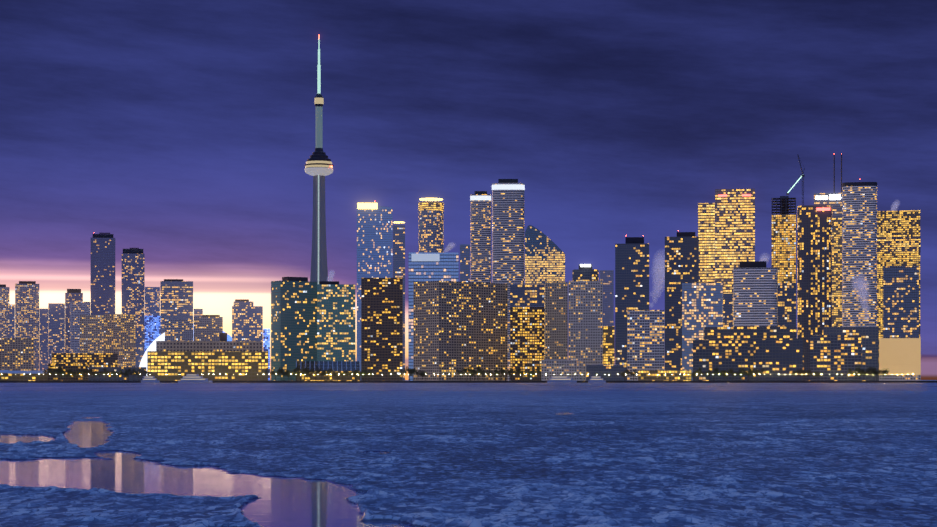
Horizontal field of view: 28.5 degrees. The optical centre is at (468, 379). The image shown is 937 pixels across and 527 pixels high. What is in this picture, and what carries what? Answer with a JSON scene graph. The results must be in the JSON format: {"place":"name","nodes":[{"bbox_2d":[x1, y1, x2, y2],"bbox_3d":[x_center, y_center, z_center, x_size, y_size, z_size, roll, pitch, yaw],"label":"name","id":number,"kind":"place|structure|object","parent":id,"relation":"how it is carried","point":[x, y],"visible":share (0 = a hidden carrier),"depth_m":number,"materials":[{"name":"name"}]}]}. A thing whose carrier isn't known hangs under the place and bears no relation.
{"place":"outdoors","nodes":[
{"label":"outdoors","id":0,"kind":"place"},
{"bbox_2d":[327,269,335,280],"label":"steam plume","id":1,"kind":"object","parent":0,"point":[331,275],"depth_m":2957.99,"materials":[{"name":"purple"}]},
{"bbox_2d":[443,242,455,252],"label":"steam plume","id":2,"kind":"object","parent":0,"point":[449,247],"depth_m":2228.28,"materials":[{"name":"white"}]},
{"bbox_2d":[0,383,936,526],"bbox_3d":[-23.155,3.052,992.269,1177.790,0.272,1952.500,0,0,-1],"label":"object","id":3,"kind":"structure","parent":0,"point":[468,454],"depth_m":76.73,"materials":[{"name":"liquid"}]},
{"bbox_2d":[141,374,159,382],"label":"boat","id":4,"kind":"object","parent":3,"relation":"on","point":[149,379],"visible":0.92,"depth_m":1949.52,"materials":[{"name":"white"}]},
{"bbox_2d":[178,370,211,382],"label":"boat","id":5,"kind":"object","parent":3,"relation":"on","point":[192,378],"visible":0.94,"depth_m":1946.14,"materials":[{"name":"white"}]},
{"bbox_2d":[547,374,576,382],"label":"ferry","id":6,"kind":"object","parent":3,"relation":"on","point":[560,379],"visible":0.94,"depth_m":1956.85,"materials":[{"name":"white"}]},
{"bbox_2d":[588,374,605,382],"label":"ferry","id":7,"kind":"object","parent":3,"relation":"on","point":[596,379],"visible":0.96,"depth_m":1958.60,"materials":[{"name":"white"}]},
{"bbox_2d":[0,380,936,382],"bbox_3d":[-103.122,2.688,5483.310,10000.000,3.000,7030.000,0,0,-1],"label":"shoreline","id":8,"kind":"structure","parent":0,"point":[921,381],"depth_m":1969.78,"materials":[{"name":"grey"}]},
{"bbox_2d":[0,284,8,337],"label":"building","id":9,"kind":"structure","parent":8,"relation":"on","point":[4,311],"depth_m":3391.10,"materials":[{"name":"grey"}]},
{"bbox_2d":[0,370,8,380],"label":"pier shed","id":10,"kind":"structure","parent":8,"relation":"on","point":[4,376],"depth_m":1993.83,"materials":[{"name":"white"}]},
{"bbox_2d":[9,304,14,337],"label":"building","id":11,"kind":"structure","parent":8,"relation":"on","point":[11,320],"depth_m":3683.69,"materials":[{"name":"grey"}]},
{"bbox_2d":[0,338,33,370],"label":"building slab","id":12,"kind":"structure","parent":8,"relation":"on","point":[16,354],"depth_m":2407.99,"materials":[{"name":"grey"}]},
{"bbox_2d":[15,281,38,370],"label":"building","id":13,"kind":"structure","parent":8,"relation":"on","point":[26,309],"depth_m":3389.79,"materials":[{"name":"grey"}]},
{"bbox_2d":[8,371,47,380],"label":"pier shed","id":14,"kind":"structure","parent":8,"relation":"on","point":[18,376],"depth_m":1991.01,"materials":[{"name":"white"}]},
{"bbox_2d":[39,309,47,370],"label":"building","id":15,"kind":"structure","parent":8,"relation":"on","point":[43,339],"depth_m":3685.36,"materials":[{"name":"grey"}]},
{"bbox_2d":[42,365,53,374],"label":"quay tree","id":16,"kind":"object","parent":8,"relation":"on","point":[47,370],"visible":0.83,"depth_m":1974.62,"materials":[{"name":"green plant"}]},
{"bbox_2d":[48,369,58,375],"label":"quay tree","id":17,"kind":"object","parent":8,"relation":"on","point":[51,373],"visible":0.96,"depth_m":1972.02,"materials":[{"name":"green plant"}]},
{"bbox_2d":[48,303,64,363],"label":"building","id":18,"kind":"structure","parent":8,"relation":"on","point":[56,327],"depth_m":3388.38,"materials":[{"name":"grey"}]},
{"bbox_2d":[48,364,87,380],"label":"building","id":19,"kind":"structure","parent":8,"relation":"on","point":[73,367],"depth_m":1995.79,"materials":[{"name":"brown"}]},
{"bbox_2d":[65,289,82,352],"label":"building","id":20,"kind":"structure","parent":8,"relation":"on","point":[73,295],"depth_m":3685.96,"materials":[{"name":"grey glass"}]},
{"bbox_2d":[70,302,89,352],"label":"building","id":21,"kind":"structure","parent":8,"relation":"on","point":[77,309],"depth_m":3237.69,"materials":[{"name":"grey"}]},
{"bbox_2d":[79,369,87,375],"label":"quay tree","id":22,"kind":"object","parent":8,"relation":"on","point":[84,372],"visible":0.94,"depth_m":1970.63,"materials":[{"name":"green plant"}]},
{"bbox_2d":[52,353,117,380],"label":"building","id":23,"kind":"structure","parent":8,"relation":"on","point":[100,359],"depth_m":2198.98,"materials":[{"name":"brown"}]},
{"bbox_2d":[80,315,103,352],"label":"building","id":24,"kind":"structure","parent":8,"relation":"on","point":[91,333],"depth_m":2642.58,"materials":[{"name":"grey"}]},
{"bbox_2d":[91,232,114,314],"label":"building","id":25,"kind":"structure","parent":8,"relation":"on","point":[102,273],"depth_m":3391.21,"materials":[{"name":"grey glass"}]},
{"bbox_2d":[101,367,110,380],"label":"quay tree","id":26,"kind":"object","parent":8,"relation":"on","point":[105,372],"visible":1,"depth_m":1972.19,"materials":[{"name":"green plant"}]},
{"bbox_2d":[89,367,145,380],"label":"building","id":27,"kind":"structure","parent":8,"relation":"on","point":[134,377],"depth_m":2037.14,"materials":[{"name":"grey"}]},
{"bbox_2d":[104,314,135,366],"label":"building","id":28,"kind":"structure","parent":8,"relation":"on","point":[120,334],"depth_m":2694.30,"materials":[{"name":"grey"}]},
{"bbox_2d":[125,368,133,380],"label":"quay tree","id":29,"kind":"object","parent":8,"relation":"on","point":[129,370],"visible":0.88,"depth_m":1977.73,"materials":[{"name":"green plant"}]},
{"bbox_2d":[122,248,144,366],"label":"building","id":30,"kind":"structure","parent":8,"relation":"on","point":[133,280],"depth_m":3392.59,"materials":[{"name":"grey glass"}]},
{"bbox_2d":[137,368,148,375],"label":"quay tree","id":31,"kind":"object","parent":8,"relation":"on","point":[142,371],"visible":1,"depth_m":1975.30,"materials":[{"name":"green plant"}]},
{"bbox_2d":[145,287,159,315],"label":"building","id":32,"kind":"structure","parent":8,"relation":"on","point":[152,300],"depth_m":3789.93,"materials":[{"name":"grey"}]},
{"bbox_2d":[145,315,159,350],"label":"building","id":33,"kind":"structure","parent":8,"relation":"on","point":[152,328],"depth_m":3712.65,"materials":[{"name":"blue"}]},
{"bbox_2d":[160,279,192,334],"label":"building","id":34,"kind":"structure","parent":8,"relation":"on","point":[176,298],"depth_m":3393.66,"materials":[{"name":"grey"}]},
{"bbox_2d":[165,319,192,340],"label":"building","id":35,"kind":"structure","parent":8,"relation":"on","point":[178,329],"depth_m":2644.59,"materials":[{"name":"grey"}]},
{"bbox_2d":[139,324,231,375],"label":"stadium dome","id":36,"kind":"structure","parent":8,"relation":"on","point":[151,347],"depth_m":3200.50,"materials":[{"name":"white"}]},
{"bbox_2d":[194,309,202,316],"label":"building","id":37,"kind":"structure","parent":8,"relation":"on","point":[198,312],"depth_m":3391.50,"materials":[{"name":"grey"}]},
{"bbox_2d":[147,333,267,380],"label":"building","id":38,"kind":"structure","parent":8,"relation":"on","point":[173,360],"depth_m":2005.40,"materials":[{"name":"brown"}]},
{"bbox_2d":[194,315,222,340],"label":"building","id":39,"kind":"structure","parent":8,"relation":"on","point":[208,327],"depth_m":2695.12,"materials":[{"name":"grey"}]},
{"bbox_2d":[232,299,262,350],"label":"building","id":40,"kind":"structure","parent":8,"relation":"on","point":[247,320],"depth_m":2646.27,"materials":[{"name":"grey"}]},
{"bbox_2d":[263,329,269,380],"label":"building","id":41,"kind":"structure","parent":8,"relation":"on","point":[266,339],"depth_m":2694.73,"materials":[{"name":"blue glass"}]},
{"bbox_2d":[265,367,275,380],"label":"quay tree","id":42,"kind":"object","parent":8,"relation":"on","point":[269,371],"visible":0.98,"depth_m":1978.94,"materials":[{"name":"green plant"}]},
{"bbox_2d":[271,277,316,380],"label":"building","id":43,"kind":"structure","parent":8,"relation":"on","point":[293,320],"depth_m":2092.00,"materials":[{"name":"teal"}]},
{"bbox_2d":[290,365,301,380],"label":"quay tree","id":44,"kind":"object","parent":8,"relation":"on","point":[298,369],"visible":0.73,"depth_m":1982.67,"materials":[{"name":"green plant"}]},
{"bbox_2d":[310,368,319,380],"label":"quay tree","id":45,"kind":"object","parent":8,"relation":"on","point":[317,371],"visible":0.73,"depth_m":1979.65,"materials":[{"name":"green plant"}]},
{"bbox_2d":[304,39,333,283],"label":"observation tower","id":46,"kind":"structure","parent":8,"relation":"on","point":[318,165],"depth_m":3030.12,"materials":[{"name":"grey concrete"}]},
{"bbox_2d":[316,367,326,380],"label":"quay tree","id":47,"kind":"object","parent":8,"relation":"on","point":[317,368],"visible":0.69,"depth_m":1980.08,"materials":[{"name":"green plant"}]},
{"bbox_2d":[296,361,360,380],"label":"harbour pavilion","id":48,"kind":"structure","parent":8,"relation":"on","point":[341,366],"depth_m":2010.85,"materials":[{"name":"grey glass"}]},
{"bbox_2d":[317,281,354,360],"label":"building","id":49,"kind":"structure","parent":8,"relation":"on","point":[335,320],"depth_m":2198.06,"materials":[{"name":"teal"}]},
{"bbox_2d":[357,201,392,380],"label":"building","id":50,"kind":"structure","parent":8,"relation":"on","point":[374,240],"depth_m":2397.93,"materials":[{"name":"blue glass"}]},
{"bbox_2d":[361,278,402,380],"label":"building","id":51,"kind":"structure","parent":8,"relation":"on","point":[382,329],"depth_m":2083.49,"materials":[{"name":"brown"}]},
{"bbox_2d":[393,222,404,380],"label":"building","id":52,"kind":"structure","parent":8,"relation":"on","point":[398,251],"depth_m":2648.16,"materials":[{"name":"blue"}]},
{"bbox_2d":[418,198,443,252],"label":"building","id":53,"kind":"structure","parent":8,"relation":"on","point":[430,227],"depth_m":2651.59,"materials":[{"name":"grey"}]},
{"bbox_2d":[408,252,458,380],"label":"building","id":54,"kind":"structure","parent":8,"relation":"on","point":[423,266],"depth_m":2198.57,"materials":[{"name":"blue"}]},
{"bbox_2d":[414,281,507,380],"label":"building","id":55,"kind":"structure","parent":8,"relation":"on","point":[459,326],"depth_m":2053.91,"materials":[{"name":"grey"}]},
{"bbox_2d":[456,367,466,374],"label":"quay tree","id":56,"kind":"object","parent":8,"relation":"on","point":[461,371],"visible":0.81,"depth_m":1980.54,"materials":[{"name":"green plant"}]},
{"bbox_2d":[460,244,469,281],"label":"building","id":57,"kind":"structure","parent":8,"relation":"on","point":[464,262],"depth_m":2399.74,"materials":[{"name":"blue glass"}]},
{"bbox_2d":[468,368,476,380],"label":"quay tree","id":58,"kind":"object","parent":8,"relation":"on","point":[473,372],"visible":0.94,"depth_m":1981.32,"materials":[{"name":"green plant"}]},
{"bbox_2d":[475,365,483,373],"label":"quay tree","id":59,"kind":"object","parent":8,"relation":"on","point":[480,370],"visible":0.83,"depth_m":1983.89,"materials":[{"name":"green plant"}]},
{"bbox_2d":[470,191,490,282],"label":"building","id":60,"kind":"structure","parent":8,"relation":"on","point":[480,236],"depth_m":2700.36,"materials":[{"name":"grey"}]},
{"bbox_2d":[499,368,511,380],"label":"quay tree","id":61,"kind":"object","parent":8,"relation":"on","point":[501,370],"visible":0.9,"depth_m":1981.06,"materials":[{"name":"green plant"}]},
{"bbox_2d":[492,179,524,380],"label":"building","id":62,"kind":"structure","parent":8,"relation":"on","point":[508,231],"depth_m":2451.22,"materials":[{"name":"grey"}]},
{"bbox_2d":[510,306,544,380],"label":"building","id":63,"kind":"structure","parent":8,"relation":"on","point":[526,338],"depth_m":2033.86,"materials":[{"name":"grey"}]},
{"bbox_2d":[510,284,544,305],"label":"building","id":64,"kind":"structure","parent":8,"relation":"on","point":[526,294],"depth_m":2086.89,"materials":[{"name":"blue glass"}]},
{"bbox_2d":[531,368,540,380],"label":"quay tree","id":65,"kind":"object","parent":8,"relation":"on","point":[538,370],"visible":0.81,"depth_m":1985.62,"materials":[{"name":"green plant"}]},
{"bbox_2d":[525,225,564,359],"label":"building","id":66,"kind":"structure","parent":8,"relation":"on","point":[544,258],"depth_m":2904.16,"materials":[{"name":"blue"}]},
{"bbox_2d":[545,282,567,359],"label":"building","id":67,"kind":"structure","parent":8,"relation":"on","point":[556,320],"depth_m":2127.46,"materials":[{"name":"concrete"}]},
{"bbox_2d":[541,360,581,380],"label":"building","id":68,"kind":"structure","parent":8,"relation":"on","point":[570,368],"depth_m":2001.06,"materials":[{"name":"concrete"}]},
{"bbox_2d":[568,264,602,380],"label":"skyscraper","id":69,"kind":"structure","parent":8,"relation":"on","point":[585,315],"depth_m":2033.71,"materials":[{"name":"concrete"}]},
{"bbox_2d":[586,365,622,380],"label":"building","id":70,"kind":"structure","parent":8,"relation":"on","point":[605,371],"depth_m":2002.18,"materials":[{"name":"grey"}]},
{"bbox_2d":[600,270,613,325],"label":"building","id":71,"kind":"structure","parent":8,"relation":"on","point":[607,277],"depth_m":2904.75,"materials":[{"name":"blue glass"}]},
{"bbox_2d":[603,326,614,364],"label":"building","id":72,"kind":"structure","parent":8,"relation":"on","point":[608,345],"depth_m":2088.28,"materials":[{"name":"gold glass"}]},
{"bbox_2d":[615,235,648,380],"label":"building","id":73,"kind":"structure","parent":8,"relation":"on","point":[631,273],"depth_m":2206.17,"materials":[{"name":"black glass"}]},
{"bbox_2d":[627,310,664,380],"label":"building","id":74,"kind":"structure","parent":8,"relation":"on","point":[645,339],"depth_m":2019.71,"materials":[{"name":"grey"}]},
{"bbox_2d":[638,370,690,380],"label":"building","id":75,"kind":"structure","parent":8,"relation":"on","point":[655,375],"depth_m":2001.30,"materials":[{"name":"yellow"}]},
{"bbox_2d":[665,230,698,369],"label":"building","id":76,"kind":"structure","parent":8,"relation":"on","point":[681,257],"depth_m":2258.16,"materials":[{"name":"black glass"}]},
{"bbox_2d":[696,368,703,380],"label":"quay tree","id":77,"kind":"object","parent":8,"relation":"on","point":[699,371],"visible":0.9,"depth_m":1989.52,"materials":[{"name":"green plant"}]},
{"bbox_2d":[682,283,722,380],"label":"building","id":78,"kind":"structure","parent":8,"relation":"on","point":[702,305],"depth_m":2108.79,"materials":[{"name":"blue"}]},
{"bbox_2d":[698,203,714,282],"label":"building","id":79,"kind":"structure","parent":8,"relation":"on","point":[706,223],"depth_m":2658.06,"materials":[{"name":"yellow glass"}]},
{"bbox_2d":[693,339,747,380],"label":"building","id":80,"kind":"structure","parent":8,"relation":"on","point":[722,354],"depth_m":2009.44,"materials":[{"name":"grey glass"}]},
{"bbox_2d":[723,293,732,326],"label":"building","id":81,"kind":"structure","parent":8,"relation":"on","point":[727,309],"depth_m":2407.05,"materials":[{"name":"blue glass"}]},
{"bbox_2d":[724,369,734,380],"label":"quay tree","id":82,"kind":"object","parent":8,"relation":"on","point":[729,371],"visible":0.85,"depth_m":1988.41,"materials":[{"name":"green plant"}]},
{"bbox_2d":[715,189,754,293],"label":"building","id":83,"kind":"structure","parent":8,"relation":"on","point":[734,228],"depth_m":2712.43,"materials":[{"name":"yellow glass"}]},
{"bbox_2d":[739,367,748,380],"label":"quay tree","id":84,"kind":"object","parent":8,"relation":"on","point":[745,372],"visible":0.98,"depth_m":1986.84,"materials":[{"name":"green plant"}]},
{"bbox_2d":[704,327,796,380],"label":"building","id":85,"kind":"structure","parent":8,"relation":"on","point":[751,334],"depth_m":2056.03,"materials":[{"name":"grey glass"}]},
{"bbox_2d":[747,368,759,375],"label":"quay tree","id":86,"kind":"object","parent":8,"relation":"on","point":[756,372],"visible":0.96,"depth_m":1985.85,"materials":[{"name":"green plant"}]},
{"bbox_2d":[733,261,776,326],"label":"building","id":87,"kind":"structure","parent":8,"relation":"on","point":[754,293],"depth_m":2209.09,"materials":[{"name":"grey"}]},
{"bbox_2d":[756,339,802,380],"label":"building","id":88,"kind":"structure","parent":8,"relation":"on","point":[775,358],"depth_m":2010.72,"materials":[{"name":"grey glass"}]},
{"bbox_2d":[771,196,795,326],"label":"building","id":89,"kind":"structure","parent":8,"relation":"on","point":[783,242],"depth_m":2410.80,"materials":[{"name":"yellow glass"}]},
{"bbox_2d":[778,283,795,326],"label":"building","id":90,"kind":"structure","parent":8,"relation":"on","point":[786,304],"depth_m":2108.55,"materials":[{"name":"glass"}]},
{"bbox_2d":[797,205,831,380],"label":"building","id":91,"kind":"structure","parent":8,"relation":"on","point":[814,269],"depth_m":2210.26,"materials":[{"name":"grey glass"}]},
{"bbox_2d":[786,154,804,205],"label":"tower crane","id":92,"kind":"object","parent":91,"relation":"on","point":[803,176],"visible":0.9,"depth_m":2220.88,"materials":[{"name":"grey metal"}]},
{"bbox_2d":[814,153,841,217],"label":"building","id":93,"kind":"structure","parent":8,"relation":"on","point":[834,199],"depth_m":2914.45,"materials":[{"name":"grey"}]},
{"bbox_2d":[810,335,860,380],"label":"building","id":94,"kind":"structure","parent":8,"relation":"on","point":[835,357],"depth_m":2013.19,"materials":[{"name":"grey glass"}]},
{"bbox_2d":[832,218,841,326],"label":"building","id":95,"kind":"structure","parent":8,"relation":"on","point":[836,272],"depth_m":2661.44,"materials":[{"name":"glass"}]},
{"bbox_2d":[823,327,878,380],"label":"building","id":96,"kind":"structure","parent":8,"relation":"on","point":[869,346],"depth_m":2063.06,"materials":[{"name":"grey glass"}]},
{"bbox_2d":[848,366,860,380],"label":"quay tree","id":97,"kind":"object","parent":8,"relation":"on","point":[855,370],"visible":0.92,"depth_m":1992.47,"materials":[{"name":"green plant"}]},
{"bbox_2d":[842,179,876,326],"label":"building","id":98,"kind":"structure","parent":8,"relation":"on","point":[859,227],"depth_m":2462.87,"materials":[{"name":"grey glass"}]},
{"bbox_2d":[871,366,881,380],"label":"quay tree","id":99,"kind":"object","parent":8,"relation":"on","point":[879,372],"visible":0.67,"depth_m":1990.20,"materials":[{"name":"green plant"}]},
{"bbox_2d":[881,368,889,375],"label":"quay tree","id":100,"kind":"object","parent":8,"relation":"on","point":[883,371],"visible":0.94,"depth_m":1990.36,"materials":[{"name":"green plant"}]},
{"bbox_2d":[877,210,920,337],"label":"building","id":101,"kind":"structure","parent":8,"relation":"on","point":[898,239],"depth_m":2670.11,"materials":[{"name":"yellow glass"}]},
{"bbox_2d":[879,338,920,380],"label":"building","id":102,"kind":"structure","parent":8,"relation":"on","point":[901,357],"depth_m":2013.56,"materials":[{"name":"concrete"}]},
{"bbox_2d":[883,266,918,337],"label":"building","id":103,"kind":"structure","parent":8,"relation":"on","point":[900,301],"depth_m":2214.77,"materials":[{"name":"blue glass"}]},
{"bbox_2d":[0,0,936,379],"label":"sky","id":104,"kind":"structure","parent":0,"point":[182,132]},
{"bbox_2d":[650,249,664,306],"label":"steam plume","id":105,"kind":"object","parent":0,"point":[659,268],"depth_m":2497.74,"materials":[{"name":"white"}]},
{"bbox_2d":[759,254,769,264],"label":"steam plume","id":106,"kind":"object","parent":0,"point":[763,258],"depth_m":2302.59,"materials":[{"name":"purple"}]},
{"bbox_2d":[851,273,869,318],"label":"steam plume","id":107,"kind":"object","parent":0,"point":[860,288],"depth_m":2305.60,"materials":[{"name":"white"}]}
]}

